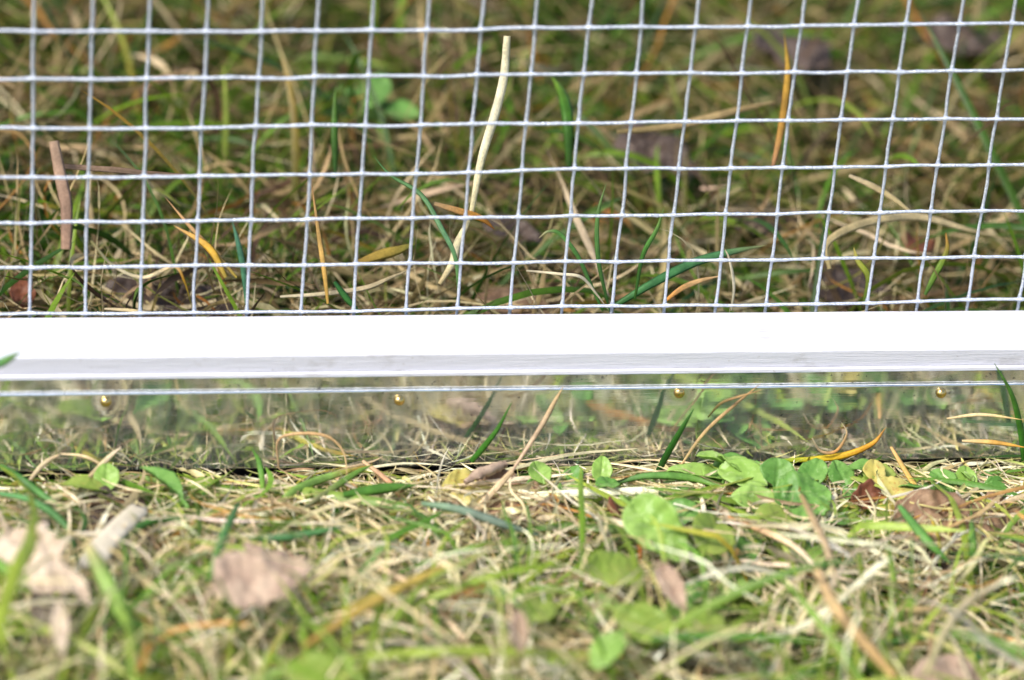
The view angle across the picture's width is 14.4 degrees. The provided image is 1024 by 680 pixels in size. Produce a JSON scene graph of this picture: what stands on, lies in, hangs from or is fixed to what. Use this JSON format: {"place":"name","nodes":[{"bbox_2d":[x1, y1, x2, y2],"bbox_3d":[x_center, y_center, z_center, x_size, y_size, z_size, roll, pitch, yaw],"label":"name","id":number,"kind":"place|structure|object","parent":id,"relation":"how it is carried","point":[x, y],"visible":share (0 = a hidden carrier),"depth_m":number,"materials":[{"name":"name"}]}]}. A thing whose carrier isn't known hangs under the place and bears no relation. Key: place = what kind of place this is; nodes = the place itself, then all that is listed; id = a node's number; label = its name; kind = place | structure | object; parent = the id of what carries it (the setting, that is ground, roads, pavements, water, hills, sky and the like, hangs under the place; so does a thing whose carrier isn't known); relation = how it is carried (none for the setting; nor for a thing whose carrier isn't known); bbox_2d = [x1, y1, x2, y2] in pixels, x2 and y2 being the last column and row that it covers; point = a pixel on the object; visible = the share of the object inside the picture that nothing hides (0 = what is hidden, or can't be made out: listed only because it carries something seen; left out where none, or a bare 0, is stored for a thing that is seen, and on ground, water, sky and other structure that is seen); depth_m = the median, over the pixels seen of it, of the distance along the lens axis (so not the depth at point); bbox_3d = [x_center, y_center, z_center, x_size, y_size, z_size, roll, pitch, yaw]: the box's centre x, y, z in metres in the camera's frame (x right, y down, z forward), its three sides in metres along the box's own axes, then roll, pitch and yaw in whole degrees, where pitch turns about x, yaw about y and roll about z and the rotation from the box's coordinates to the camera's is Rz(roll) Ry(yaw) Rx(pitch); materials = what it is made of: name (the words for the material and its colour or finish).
{"place":"outdoors","nodes":[
{"label":"outdoors","id":0,"kind":"place"},
{"bbox_2d":[0,0,1023,679],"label":"ground","id":1,"kind":"structure","parent":0,"point":[236,474],"depth_m":1.09,"materials":[{"name":"green plant"}]},
{"bbox_2d":[0,352,19,367],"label":"grass blade","id":2,"kind":"object","parent":1,"relation":"on","point":[6,360],"depth_m":0.91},
{"bbox_2d":[0,559,48,596],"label":"grass blade","id":3,"kind":"object","parent":1,"relation":"on","point":[4,565],"depth_m":0.89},
{"bbox_2d":[0,463,80,519],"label":"grass blade","id":4,"kind":"object","parent":1,"relation":"on","point":[33,488],"depth_m":0.94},
{"bbox_2d":[29,453,60,480],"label":"straw stalk","id":5,"kind":"object","parent":1,"relation":"on","point":[41,466],"visible":1,"depth_m":0.95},
{"bbox_2d":[49,140,72,248],"bbox_3d":[-0.107,-0.034,0.963,0.005,0.021,0.016,0,33,-9],"label":"reed strip","id":6,"kind":"object","parent":1,"relation":"on","point":[64,196],"visible":0.98,"depth_m":0.96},
{"bbox_2d":[51,463,118,499],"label":"weed plant","id":7,"kind":"object","parent":1,"relation":"on","point":[108,472],"visible":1,"depth_m":0.95,"materials":[{"name":"green plant"}]},
{"bbox_2d":[75,503,147,568],"bbox_3d":[-0.090,0.045,0.915,0.006,0.009,0.038,11,33,8],"label":"straw chunk","id":8,"kind":"object","parent":1,"relation":"on","point":[103,541],"visible":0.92,"depth_m":0.92,"materials":[{"name":"plant"}]},
{"bbox_2d":[119,516,185,544],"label":"grass blade","id":9,"kind":"object","parent":1,"relation":"on","point":[143,524],"depth_m":0.93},
{"bbox_2d":[139,466,227,528],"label":"weed plant","id":10,"kind":"object","parent":1,"relation":"on","point":[169,479],"visible":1,"depth_m":0.95,"materials":[{"name":"green plant"}]},
{"bbox_2d":[175,284,241,316],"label":"leaf","id":11,"kind":"object","parent":1,"relation":"on","point":[200,289],"visible":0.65,"depth_m":1.02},
{"bbox_2d":[232,222,246,303],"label":"grass blade","id":12,"kind":"object","parent":1,"relation":"on","point":[240,253],"depth_m":0.96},
{"bbox_2d":[249,649,353,679],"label":"weed plant","id":13,"kind":"object","parent":1,"relation":"on","point":[322,662],"visible":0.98,"depth_m":0.87,"materials":[{"name":"green plant"}]},
{"bbox_2d":[333,281,360,313],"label":"grass blade","id":14,"kind":"object","parent":1,"relation":"on","point":[345,296],"depth_m":0.97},
{"bbox_2d":[337,73,419,119],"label":"weed plant","id":15,"kind":"object","parent":1,"relation":"on","point":[381,86],"visible":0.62,"depth_m":1.09,"materials":[{"name":"green plant"}]},
{"bbox_2d":[375,158,458,286],"bbox_3d":[-0.024,-0.027,0.982,0.002,0.024,0.036,-22,41,-36],"label":"grass blade","id":16,"kind":"object","parent":1,"relation":"on","point":[421,195],"depth_m":0.97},
{"bbox_2d":[450,469,513,545],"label":"straw stalk","id":17,"kind":"object","parent":1,"relation":"on","point":[498,485],"visible":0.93,"depth_m":0.96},
{"bbox_2d":[0,0,1023,471],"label":"wire panel","id":18,"kind":"object","parent":1,"relation":"on","point":[192,392],"visible":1,"depth_m":0.97,"materials":[{"name":"white paint"}]},
{"bbox_2d":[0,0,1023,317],"bbox_3d":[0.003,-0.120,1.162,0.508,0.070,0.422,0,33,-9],"label":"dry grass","id":19,"kind":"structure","parent":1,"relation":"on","point":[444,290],"depth_m":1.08,"materials":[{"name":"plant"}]},
{"bbox_2d":[9,269,35,310],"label":"leaf","id":20,"kind":"object","parent":19,"relation":"on","point":[18,291],"visible":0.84,"depth_m":1.01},
{"bbox_2d":[64,164,186,174],"bbox_3d":[-0.093,-0.041,0.977,0.030,0.008,0.010,0,33,-9],"label":"reed strip","id":21,"kind":"object","parent":19,"relation":"on","point":[110,169],"visible":0.87,"depth_m":0.97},
{"bbox_2d":[91,241,191,305],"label":"straw stalk","id":22,"kind":"object","parent":19,"relation":"on","point":[151,275],"visible":1,"depth_m":0.96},
{"bbox_2d":[103,274,227,316],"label":"leaf","id":23,"kind":"object","parent":19,"relation":"on","point":[129,283],"visible":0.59,"depth_m":1.01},
{"bbox_2d":[174,225,227,277],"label":"grass blade","id":24,"kind":"object","parent":19,"relation":"on","point":[208,247],"depth_m":0.97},
{"bbox_2d":[165,197,237,277],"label":"straw stalk","id":25,"kind":"object","parent":19,"relation":"on","point":[193,230],"visible":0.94,"depth_m":0.97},
{"bbox_2d":[311,180,328,303],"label":"grass blade","id":26,"kind":"object","parent":19,"relation":"on","point":[322,256],"depth_m":0.97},
{"bbox_2d":[331,87,337,172],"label":"grass blade","id":27,"kind":"object","parent":19,"relation":"on","point":[334,136],"depth_m":1.02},
{"bbox_2d":[280,267,414,297],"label":"straw stalk","id":28,"kind":"object","parent":19,"relation":"on","point":[360,288],"visible":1,"depth_m":0.98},
{"bbox_2d":[358,243,414,261],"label":"grass blade","id":29,"kind":"object","parent":19,"relation":"on","point":[384,253],"depth_m":0.99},
{"bbox_2d":[438,220,470,284],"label":"straw stalk","id":30,"kind":"object","parent":19,"relation":"on","point":[450,268],"visible":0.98,"depth_m":0.98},
{"bbox_2d":[434,202,494,229],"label":"straw stalk","id":31,"kind":"object","parent":19,"relation":"on","point":[456,210],"visible":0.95,"depth_m":0.98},
{"bbox_2d":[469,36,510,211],"bbox_3d":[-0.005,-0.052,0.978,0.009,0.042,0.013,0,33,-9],"label":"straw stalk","id":32,"kind":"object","parent":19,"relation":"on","point":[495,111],"visible":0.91,"depth_m":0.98,"materials":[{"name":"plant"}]},
{"bbox_2d":[482,214,542,242],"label":"leaf","id":33,"kind":"object","parent":19,"relation":"on","point":[528,231],"visible":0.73,"depth_m":1.05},
{"bbox_2d":[551,76,573,166],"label":"grass blade","id":34,"kind":"object","parent":19,"relation":"on","point":[566,110],"depth_m":1.02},
{"bbox_2d":[526,270,607,308],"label":"straw stalk","id":35,"kind":"object","parent":19,"relation":"on","point":[578,276],"visible":1,"depth_m":0.98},
{"bbox_2d":[539,229,603,310],"bbox_3d":[0.014,-0.017,0.979,0.017,0.021,0.003,0,33,-9],"label":"grass blade","id":36,"kind":"object","parent":19,"relation":"on","point":[573,250],"depth_m":0.98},
{"bbox_2d":[594,182,608,303],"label":"grass blade","id":37,"kind":"object","parent":19,"relation":"on","point":[597,245],"depth_m":0.98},
{"bbox_2d":[634,209,663,298],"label":"grass blade","id":38,"kind":"object","parent":19,"relation":"on","point":[649,242],"depth_m":0.98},
{"bbox_2d":[608,245,766,311],"bbox_3d":[0.043,-0.015,0.995,0.044,0.012,0.002,-11,36,-24],"label":"grass blade","id":39,"kind":"object","parent":19,"relation":"on","point":[674,271],"depth_m":0.99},
{"bbox_2d":[667,276,717,300],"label":"straw stalk","id":40,"kind":"object","parent":19,"relation":"on","point":[683,287],"visible":1,"depth_m":0.98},
{"bbox_2d":[724,248,734,310],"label":"straw stalk","id":41,"kind":"object","parent":19,"relation":"on","point":[733,280],"visible":1,"depth_m":0.99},
{"bbox_2d":[753,24,831,70],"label":"leaf","id":42,"kind":"object","parent":19,"relation":"on","point":[819,57],"visible":0.84,"depth_m":1.12,"materials":[{"name":"plant"}]},
{"bbox_2d":[809,263,898,308],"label":"leaf","id":43,"kind":"object","parent":19,"relation":"on","point":[840,276],"visible":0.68,"depth_m":1.05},
{"bbox_2d":[849,174,914,215],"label":"straw stalk","id":44,"kind":"object","parent":19,"relation":"on","point":[878,189],"visible":0.91,"depth_m":1.00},
{"bbox_2d":[899,231,935,253],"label":"leaf","id":45,"kind":"object","parent":19,"relation":"on","point":[911,240],"visible":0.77,"depth_m":1.06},
{"bbox_2d":[822,213,1020,268],"bbox_3d":[0.102,-0.026,1.018,0.060,0.013,0.008,-14,37,-27],"label":"straw stalk","id":46,"kind":"object","parent":19,"relation":"on","point":[851,227],"visible":0.91,"depth_m":1.01,"materials":[{"name":"plant"}]},
{"bbox_2d":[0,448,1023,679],"bbox_3d":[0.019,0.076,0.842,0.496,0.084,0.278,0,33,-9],"label":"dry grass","id":47,"kind":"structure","parent":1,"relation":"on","point":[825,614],"depth_m":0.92,"materials":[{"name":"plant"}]},
{"bbox_2d":[51,599,68,657],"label":"leaf","id":48,"kind":"object","parent":47,"relation":"on","point":[63,630],"visible":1,"depth_m":0.87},
{"bbox_2d":[88,447,120,477],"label":"straw stalk","id":49,"kind":"object","parent":47,"relation":"on","point":[107,458],"visible":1,"depth_m":0.95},
{"bbox_2d":[206,499,240,581],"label":"grass blade","id":50,"kind":"object","parent":47,"relation":"on","point":[225,532],"depth_m":0.91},
{"bbox_2d":[251,448,264,490],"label":"grass blade","id":51,"kind":"object","parent":47,"relation":"on","point":[261,473],"depth_m":0.95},
{"bbox_2d":[275,432,346,474],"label":"straw stalk","id":52,"kind":"object","parent":47,"relation":"on","point":[310,433],"visible":1,"depth_m":0.96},
{"bbox_2d":[303,563,456,648],"bbox_3d":[-0.028,0.057,0.885,0.002,0.005,0.052,28,39,31],"label":"straw stalk","id":53,"kind":"object","parent":47,"relation":"on","point":[376,600],"visible":1,"depth_m":0.88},
{"bbox_2d":[362,460,426,524],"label":"straw stalk","id":54,"kind":"object","parent":47,"relation":"on","point":[383,476],"visible":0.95,"depth_m":0.96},
{"bbox_2d":[421,501,543,536],"bbox_3d":[-0.006,0.041,0.936,0.029,0.006,0.008,0,33,-9],"label":"grass blade","id":55,"kind":"object","parent":47,"relation":"on","point":[478,515],"depth_m":0.94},
{"bbox_2d":[463,461,507,484],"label":"rolled leaf","id":56,"kind":"object","parent":47,"relation":"on","point":[489,470],"visible":1,"depth_m":0.96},
{"bbox_2d":[470,402,511,462],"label":"grass blade","id":57,"kind":"object","parent":47,"relation":"on","point":[482,448],"depth_m":0.97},
{"bbox_2d":[442,469,566,520],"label":"leaf","id":58,"kind":"object","parent":47,"relation":"on","point":[498,475],"visible":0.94,"depth_m":0.96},
{"bbox_2d":[442,468,497,504],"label":"leaf","id":59,"kind":"object","parent":58,"relation":"on","point":[456,476],"visible":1,"depth_m":0.96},
{"bbox_2d":[512,386,563,470],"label":"straw stalk","id":60,"kind":"object","parent":47,"relation":"on","point":[543,422],"visible":1,"depth_m":0.96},
{"bbox_2d":[599,515,641,560],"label":"straw stalk","id":61,"kind":"object","parent":47,"relation":"on","point":[619,522],"visible":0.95,"depth_m":0.94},
{"bbox_2d":[713,508,826,576],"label":"straw stalk","id":62,"kind":"object","parent":47,"relation":"on","point":[785,541],"visible":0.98,"depth_m":0.93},
{"bbox_2d":[785,427,885,462],"bbox_3d":[0.077,0.025,0.982,0.025,0.011,0.002,0,33,-9],"label":"grass blade","id":63,"kind":"object","parent":47,"relation":"on","point":[847,454],"depth_m":0.98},
{"bbox_2d":[894,489,996,551],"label":"leaf","id":64,"kind":"object","parent":47,"relation":"on","point":[931,497],"visible":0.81,"depth_m":0.96,"materials":[{"name":"plant"}]},
{"bbox_2d":[994,363,1023,460],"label":"grass blade","id":65,"kind":"object","parent":47,"relation":"on","point":[1019,424],"depth_m":0.98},
{"bbox_2d":[0,455,1023,679],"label":"green grass","id":66,"kind":"structure","parent":1,"relation":"on","point":[21,559],"depth_m":0.91,"materials":[{"name":"plant"}]},
{"bbox_2d":[0,514,71,593],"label":"fallen leaf","id":67,"kind":"object","parent":66,"relation":"on","point":[49,543],"visible":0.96,"depth_m":0.89,"materials":[{"name":"plant"}]},
{"bbox_2d":[0,491,76,564],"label":"grass blade","id":68,"kind":"object","parent":66,"relation":"on","point":[55,515],"depth_m":0.93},
{"bbox_2d":[30,593,58,653],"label":"leaf","id":69,"kind":"object","parent":66,"relation":"on","point":[36,608],"visible":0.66,"depth_m":0.89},
{"bbox_2d":[61,566,89,607],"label":"leaf","id":70,"kind":"object","parent":66,"relation":"on","point":[78,586],"visible":1,"depth_m":0.88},
{"bbox_2d":[61,453,127,487],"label":"straw stalk","id":71,"kind":"object","parent":66,"relation":"on","point":[86,457],"visible":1,"depth_m":0.95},
{"bbox_2d":[83,543,141,659],"bbox_3d":[-0.087,0.057,0.884,0.013,0.020,0.017,0,33,-9],"label":"grass blade","id":72,"kind":"object","parent":66,"relation":"on","point":[103,575],"depth_m":0.88,"materials":[{"name":"plant"}]},
{"bbox_2d":[79,485,165,554],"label":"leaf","id":73,"kind":"object","parent":66,"relation":"on","point":[97,511],"visible":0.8,"depth_m":0.94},
{"bbox_2d":[112,545,169,580],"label":"leaf","id":74,"kind":"object","parent":66,"relation":"on","point":[129,560],"visible":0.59,"depth_m":0.93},
{"bbox_2d":[198,539,312,675],"bbox_3d":[-0.058,0.059,0.894,0.028,0.027,0.015,-13,36,-26],"label":"fallen leaf","id":75,"kind":"object","parent":66,"relation":"on","point":[247,578],"visible":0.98,"depth_m":0.89,"materials":[{"name":"plant"}]},
{"bbox_2d":[235,523,358,541],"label":"grass blade","id":76,"kind":"object","parent":66,"relation":"on","point":[288,537],"depth_m":0.93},
{"bbox_2d":[277,464,371,501],"bbox_3d":[-0.045,0.033,0.956,0.029,0.002,0.003,-23,42,-37],"label":"grass blade","id":77,"kind":"object","parent":66,"relation":"on","point":[312,482],"depth_m":0.96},
{"bbox_2d":[303,464,372,508],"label":"grass blade","id":78,"kind":"object","parent":66,"relation":"on","point":[341,482],"depth_m":0.95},
{"bbox_2d":[343,483,415,496],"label":"grass blade","id":79,"kind":"object","parent":66,"relation":"on","point":[376,489],"depth_m":0.95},
{"bbox_2d":[510,610,528,652],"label":"leaf","id":80,"kind":"object","parent":66,"relation":"on","point":[515,625],"visible":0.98,"depth_m":0.88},
{"bbox_2d":[607,496,623,519],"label":"leaf","id":81,"kind":"object","parent":66,"relation":"on","point":[613,505],"visible":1,"depth_m":0.95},
{"bbox_2d":[681,384,759,463],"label":"straw stalk","id":82,"kind":"object","parent":66,"relation":"on","point":[714,422],"visible":1,"depth_m":0.97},
{"bbox_2d":[708,390,760,417],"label":"straw stalk","id":83,"kind":"object","parent":82,"relation":"attached to","point":[723,402],"visible":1,"depth_m":0.97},
{"bbox_2d":[799,494,837,588],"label":"straw stalk","id":84,"kind":"object","parent":66,"relation":"on","point":[818,528],"visible":1,"depth_m":0.92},
{"bbox_2d":[813,568,897,678],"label":"straw stalk","id":85,"kind":"object","parent":66,"relation":"on","point":[845,620],"visible":0.99,"depth_m":0.88,"materials":[{"name":"plant"}]},
{"bbox_2d":[890,446,940,558],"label":"straw stalk","id":86,"kind":"object","parent":66,"relation":"on","point":[906,472],"visible":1,"depth_m":0.98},
{"bbox_2d":[911,653,985,679],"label":"leaf","id":87,"kind":"object","parent":66,"relation":"on","point":[948,664],"visible":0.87,"depth_m":0.90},
{"bbox_2d":[923,582,1002,677],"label":"straw stalk","id":88,"kind":"object","parent":66,"relation":"on","point":[964,606],"visible":0.91,"depth_m":0.89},
{"bbox_2d":[947,413,1021,419],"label":"straw stalk","id":89,"kind":"object","parent":66,"relation":"on","point":[978,415],"visible":1,"depth_m":0.98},
{"bbox_2d":[962,439,1023,447],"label":"straw stalk","id":90,"kind":"object","parent":66,"relation":"on","point":[989,442],"visible":1,"depth_m":0.98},
{"bbox_2d":[968,492,1023,551],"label":"leaf","id":91,"kind":"object","parent":66,"relation":"on","point":[996,521],"visible":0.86,"depth_m":0.96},
{"bbox_2d":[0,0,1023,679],"bbox_3d":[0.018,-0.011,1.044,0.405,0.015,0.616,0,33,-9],"label":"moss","id":92,"kind":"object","parent":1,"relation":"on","point":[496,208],"visible":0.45,"depth_m":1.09,"materials":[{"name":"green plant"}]},
{"bbox_2d":[472,288,557,314],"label":"leaf","id":93,"kind":"object","parent":1,"relation":"on","point":[497,293],"visible":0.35,"depth_m":1.03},
{"bbox_2d":[475,532,557,627],"bbox_3d":[0.001,0.056,0.921,0.020,0.013,0.045,0,33,-9],"label":"weed plant","id":94,"kind":"object","parent":1,"relation":"on","point":[547,608],"visible":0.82,"depth_m":0.91,"materials":[{"name":"green plant"}]},
{"bbox_2d":[526,456,619,502],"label":"weed plant","id":95,"kind":"object","parent":1,"relation":"on","point":[602,470],"visible":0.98,"depth_m":0.97,"materials":[{"name":"green plant"}]},
{"bbox_2d":[571,479,735,602],"bbox_3d":[0.036,0.044,0.940,0.032,0.021,0.063,11,33,10],"label":"weed plant","id":96,"kind":"object","parent":1,"relation":"on","point":[637,511],"visible":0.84,"depth_m":0.93,"materials":[{"name":"green plant"}]},
{"bbox_2d":[613,120,701,175],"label":"leaf","id":97,"kind":"object","parent":1,"relation":"on","point":[667,148],"visible":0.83,"depth_m":1.08,"materials":[{"name":"plant"}]},
{"bbox_2d":[585,572,748,670],"bbox_3d":[0.032,0.062,0.912,0.034,0.018,0.065,12,33,10],"label":"weed plant","id":98,"kind":"object","parent":1,"relation":"on","point":[638,613],"visible":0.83,"depth_m":0.90,"materials":[{"name":"green plant"}]},
{"bbox_2d":[654,560,686,611],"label":"leaf","id":99,"kind":"object","parent":98,"relation":"on","point":[670,582],"visible":0.99,"depth_m":0.91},
{"bbox_2d":[617,472,731,489],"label":"grass blade","id":100,"kind":"object","parent":1,"relation":"on","point":[680,476],"depth_m":0.97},
{"bbox_2d":[656,409,693,469],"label":"grass blade","id":101,"kind":"object","parent":1,"relation":"on","point":[670,449],"depth_m":0.97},
{"bbox_2d":[616,101,776,133],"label":"straw stalk","id":102,"kind":"object","parent":1,"relation":"on","point":[722,114],"visible":0.87,"depth_m":1.03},
{"bbox_2d":[666,450,849,571],"bbox_3d":[0.059,0.039,0.959,0.040,0.014,0.051,0,33,-9],"label":"weed plant","id":103,"kind":"object","parent":1,"relation":"on","point":[809,477],"visible":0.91,"depth_m":0.96,"materials":[{"name":"green plant"}]},
{"bbox_2d":[727,202,803,233],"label":"leaf","id":104,"kind":"object","parent":1,"relation":"on","point":[779,228],"visible":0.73,"depth_m":1.07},
{"bbox_2d":[771,34,790,165],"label":"grass blade","id":105,"kind":"object","parent":1,"relation":"on","point":[783,108],"depth_m":1.02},
{"bbox_2d":[812,422,847,454],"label":"straw stalk","id":106,"kind":"object","parent":1,"relation":"on","point":[831,452],"visible":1,"depth_m":0.98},
{"bbox_2d":[854,248,869,301],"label":"grass blade","id":107,"kind":"object","parent":1,"relation":"on","point":[862,266],"depth_m":0.99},
{"bbox_2d":[828,458,928,538],"bbox_3d":[0.087,0.038,0.968,0.024,0.011,0.028,0,33,-9],"label":"weed plant","id":108,"kind":"object","parent":1,"relation":"on","point":[838,470],"visible":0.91,"depth_m":0.97,"materials":[{"name":"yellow plant"}]},
{"bbox_2d":[851,479,883,508],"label":"leaf","id":109,"kind":"object","parent":108,"relation":"on","point":[870,488],"visible":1,"depth_m":0.96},
{"bbox_2d":[897,504,950,563],"bbox_3d":[0.095,0.045,0.936,0.010,0.006,0.015,0,33,-9],"label":"grass blade","id":110,"kind":"object","parent":1,"relation":"on","point":[916,527],"depth_m":0.93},
{"bbox_2d":[903,540,963,569],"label":"leaf","id":111,"kind":"object","parent":1,"relation":"on","point":[944,566],"visible":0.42,"depth_m":0.95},
{"bbox_2d":[924,234,949,294],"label":"grass blade","id":112,"kind":"object","parent":1,"relation":"on","point":[938,269],"depth_m":1.00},
{"bbox_2d":[908,465,1007,499],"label":"weed plant","id":113,"kind":"object","parent":1,"relation":"on","point":[964,472],"visible":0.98,"depth_m":0.98,"materials":[{"name":"green plant"}]},
{"bbox_2d":[922,13,1015,56],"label":"leaf","id":114,"kind":"object","parent":1,"relation":"on","point":[945,35],"visible":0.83,"depth_m":1.15,"materials":[{"name":"plant"}]},
{"bbox_2d":[969,506,976,572],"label":"grass blade","id":115,"kind":"object","parent":1,"relation":"on","point":[972,541],"depth_m":0.94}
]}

